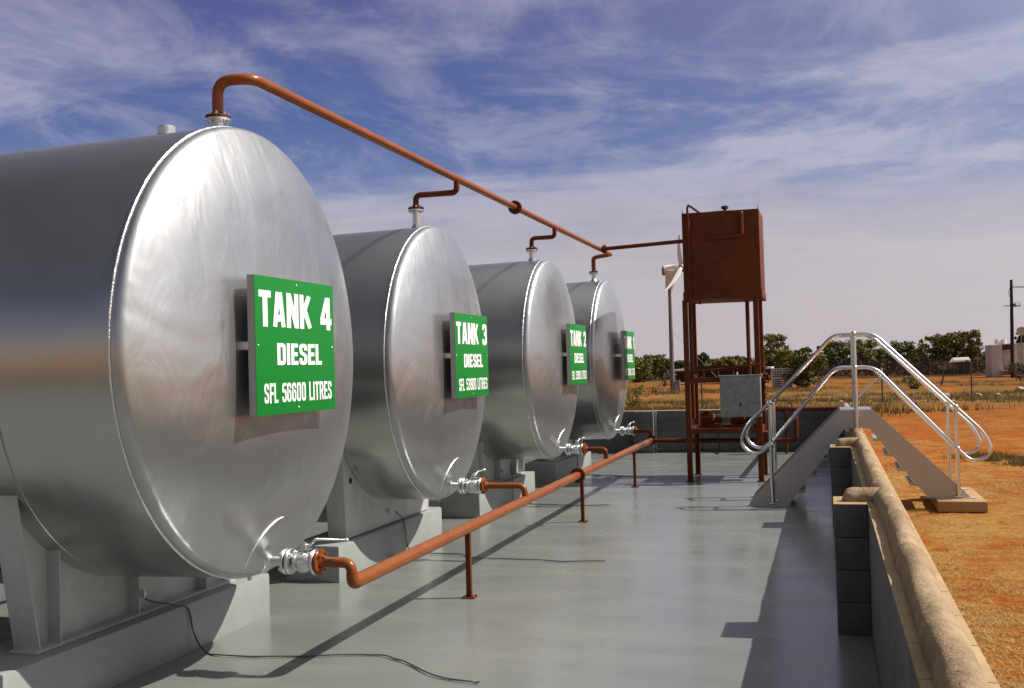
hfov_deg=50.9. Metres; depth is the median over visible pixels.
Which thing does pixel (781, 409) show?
supply pipe
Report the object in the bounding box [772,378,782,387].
wire cage
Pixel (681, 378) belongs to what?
long shed
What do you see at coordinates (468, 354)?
tank sign
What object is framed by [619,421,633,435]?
ball valve
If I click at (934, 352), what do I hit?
gum tree
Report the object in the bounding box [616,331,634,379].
tank sign
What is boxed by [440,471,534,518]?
concrete plinth
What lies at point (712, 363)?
acacia tree
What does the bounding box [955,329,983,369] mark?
gum tree
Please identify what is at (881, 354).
acacia tree
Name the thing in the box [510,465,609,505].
earth cable
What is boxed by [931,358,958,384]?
bare tree
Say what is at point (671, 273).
wind turbine
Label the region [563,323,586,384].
tank sign
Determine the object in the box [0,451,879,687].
concrete floor
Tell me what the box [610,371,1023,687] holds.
ground
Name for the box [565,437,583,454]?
ball valve
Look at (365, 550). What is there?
concrete plinth
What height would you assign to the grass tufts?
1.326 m
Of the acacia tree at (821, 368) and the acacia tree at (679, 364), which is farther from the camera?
the acacia tree at (679, 364)
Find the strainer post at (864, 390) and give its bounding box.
[849,368,915,405]
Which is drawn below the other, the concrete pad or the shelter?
the concrete pad
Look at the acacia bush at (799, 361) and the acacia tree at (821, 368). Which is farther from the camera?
the acacia tree at (821, 368)
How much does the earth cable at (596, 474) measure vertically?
0.500 m
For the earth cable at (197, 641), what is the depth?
6.46 m
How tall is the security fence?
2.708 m
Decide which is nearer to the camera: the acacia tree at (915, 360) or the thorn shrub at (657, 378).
the thorn shrub at (657, 378)
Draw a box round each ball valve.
[278,538,348,574]
[457,468,485,493]
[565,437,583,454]
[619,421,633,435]
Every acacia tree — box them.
[632,356,653,382]
[643,354,668,379]
[661,358,669,373]
[674,359,683,371]
[697,351,710,365]
[706,358,722,365]
[713,355,743,365]
[735,356,754,364]
[766,348,803,376]
[799,346,812,353]
[806,354,828,377]
[816,346,831,367]
[823,340,859,365]
[845,338,878,374]
[871,347,888,366]
[882,340,918,366]
[907,348,926,363]
[928,330,971,361]
[1014,327,1023,342]
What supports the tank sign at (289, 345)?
attached to the diesel tank at (143, 454)
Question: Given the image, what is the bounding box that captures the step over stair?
[740,331,991,505]
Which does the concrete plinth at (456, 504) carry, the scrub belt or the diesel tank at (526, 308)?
the diesel tank at (526, 308)
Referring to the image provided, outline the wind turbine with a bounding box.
[653,235,711,391]
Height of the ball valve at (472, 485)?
0.210 m
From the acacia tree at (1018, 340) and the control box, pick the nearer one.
the control box
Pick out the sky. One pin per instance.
(878, 145)
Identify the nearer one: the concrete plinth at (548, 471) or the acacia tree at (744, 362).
the concrete plinth at (548, 471)
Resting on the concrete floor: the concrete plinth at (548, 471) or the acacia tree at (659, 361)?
the concrete plinth at (548, 471)
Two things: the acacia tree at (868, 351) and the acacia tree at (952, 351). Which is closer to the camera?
the acacia tree at (952, 351)
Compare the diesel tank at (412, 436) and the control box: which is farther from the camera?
the control box
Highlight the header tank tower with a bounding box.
[653,204,769,481]
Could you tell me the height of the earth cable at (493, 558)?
0.475 m
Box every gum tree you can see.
[763,333,788,369]
[913,333,954,368]
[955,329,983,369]
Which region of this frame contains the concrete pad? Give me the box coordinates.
[929,487,987,511]
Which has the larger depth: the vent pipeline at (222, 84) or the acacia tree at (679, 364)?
the acacia tree at (679, 364)
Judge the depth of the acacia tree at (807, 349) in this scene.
206.82 m
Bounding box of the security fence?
[817,356,985,378]
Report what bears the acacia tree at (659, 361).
on the ground at (998, 523)
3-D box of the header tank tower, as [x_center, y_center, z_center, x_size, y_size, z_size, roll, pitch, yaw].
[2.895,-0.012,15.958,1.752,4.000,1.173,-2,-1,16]
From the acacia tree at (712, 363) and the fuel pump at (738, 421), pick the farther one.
the acacia tree at (712, 363)
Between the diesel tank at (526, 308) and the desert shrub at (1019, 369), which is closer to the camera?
the diesel tank at (526, 308)
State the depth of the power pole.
126.47 m
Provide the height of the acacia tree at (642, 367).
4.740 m
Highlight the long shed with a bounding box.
[674,367,773,384]
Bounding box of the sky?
[0,0,1023,362]
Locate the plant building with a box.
[985,339,1023,376]
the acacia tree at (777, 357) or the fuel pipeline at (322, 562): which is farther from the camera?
the acacia tree at (777, 357)
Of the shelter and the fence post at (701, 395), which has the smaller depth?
the fence post at (701, 395)
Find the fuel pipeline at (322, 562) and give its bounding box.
[308,408,798,598]
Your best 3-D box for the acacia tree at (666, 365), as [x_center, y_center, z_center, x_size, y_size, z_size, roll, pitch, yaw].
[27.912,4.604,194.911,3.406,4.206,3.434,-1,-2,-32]
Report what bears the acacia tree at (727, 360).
on the ground at (998, 523)
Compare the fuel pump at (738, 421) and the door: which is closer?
the door
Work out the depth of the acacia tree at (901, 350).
185.79 m
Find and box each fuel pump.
[700,410,722,427]
[730,417,752,426]
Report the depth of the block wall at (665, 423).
20.77 m
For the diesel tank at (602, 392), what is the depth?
16.12 m
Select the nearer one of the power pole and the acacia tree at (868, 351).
the power pole
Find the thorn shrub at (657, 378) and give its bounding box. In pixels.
[649,374,671,395]
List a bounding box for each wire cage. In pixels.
[772,368,781,377]
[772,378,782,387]
[782,368,791,377]
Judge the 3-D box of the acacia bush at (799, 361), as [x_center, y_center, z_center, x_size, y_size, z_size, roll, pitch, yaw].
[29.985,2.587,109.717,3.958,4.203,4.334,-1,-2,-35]
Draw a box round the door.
[720,376,760,416]
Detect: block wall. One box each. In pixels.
[582,409,833,452]
[830,403,1000,687]
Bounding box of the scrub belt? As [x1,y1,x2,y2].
[631,361,985,380]
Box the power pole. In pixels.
[1008,280,1023,377]
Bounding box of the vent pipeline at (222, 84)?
[205,73,743,272]
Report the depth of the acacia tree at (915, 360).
194.56 m
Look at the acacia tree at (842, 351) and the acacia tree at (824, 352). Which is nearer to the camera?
the acacia tree at (842, 351)
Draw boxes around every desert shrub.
[626,384,649,407]
[894,375,921,388]
[1004,361,1023,380]
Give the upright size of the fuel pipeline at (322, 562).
0.936 m
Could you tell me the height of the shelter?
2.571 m
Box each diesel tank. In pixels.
[0,110,352,654]
[326,205,484,538]
[466,246,577,482]
[544,270,627,460]
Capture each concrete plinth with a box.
[0,573,269,687]
[287,507,441,582]
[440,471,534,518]
[525,451,590,482]
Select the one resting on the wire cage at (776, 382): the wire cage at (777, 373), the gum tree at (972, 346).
the wire cage at (777, 373)
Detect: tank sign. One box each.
[241,274,335,416]
[445,312,488,398]
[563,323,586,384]
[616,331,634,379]
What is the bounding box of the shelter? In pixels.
[950,357,970,373]
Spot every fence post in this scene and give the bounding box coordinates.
[700,377,702,408]
[965,360,972,402]
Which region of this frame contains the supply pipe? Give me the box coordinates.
[775,399,837,452]
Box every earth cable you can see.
[143,598,479,682]
[395,511,604,561]
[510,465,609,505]
[577,455,624,475]
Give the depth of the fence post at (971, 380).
55.30 m
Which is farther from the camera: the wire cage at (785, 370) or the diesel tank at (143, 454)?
the wire cage at (785, 370)
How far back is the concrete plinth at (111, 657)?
6.21 m
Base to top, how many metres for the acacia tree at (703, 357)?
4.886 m
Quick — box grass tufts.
[624,379,1023,466]
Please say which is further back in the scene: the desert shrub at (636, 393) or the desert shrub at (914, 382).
the desert shrub at (914, 382)
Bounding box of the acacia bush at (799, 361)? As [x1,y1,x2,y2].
[782,350,826,387]
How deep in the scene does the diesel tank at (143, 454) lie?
5.48 m
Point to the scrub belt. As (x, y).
(667, 375)
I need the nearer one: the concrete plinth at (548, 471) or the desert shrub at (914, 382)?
the concrete plinth at (548, 471)
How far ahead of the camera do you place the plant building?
133.50 m
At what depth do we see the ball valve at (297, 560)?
6.12 m
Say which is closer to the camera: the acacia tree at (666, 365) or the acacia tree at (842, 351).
the acacia tree at (842, 351)
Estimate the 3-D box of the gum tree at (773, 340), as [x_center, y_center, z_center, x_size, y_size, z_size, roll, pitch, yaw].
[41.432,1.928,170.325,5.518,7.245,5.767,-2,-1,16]
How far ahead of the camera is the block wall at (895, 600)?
4.97 m
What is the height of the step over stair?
2.029 m
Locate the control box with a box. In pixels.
[718,374,761,416]
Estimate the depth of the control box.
15.15 m

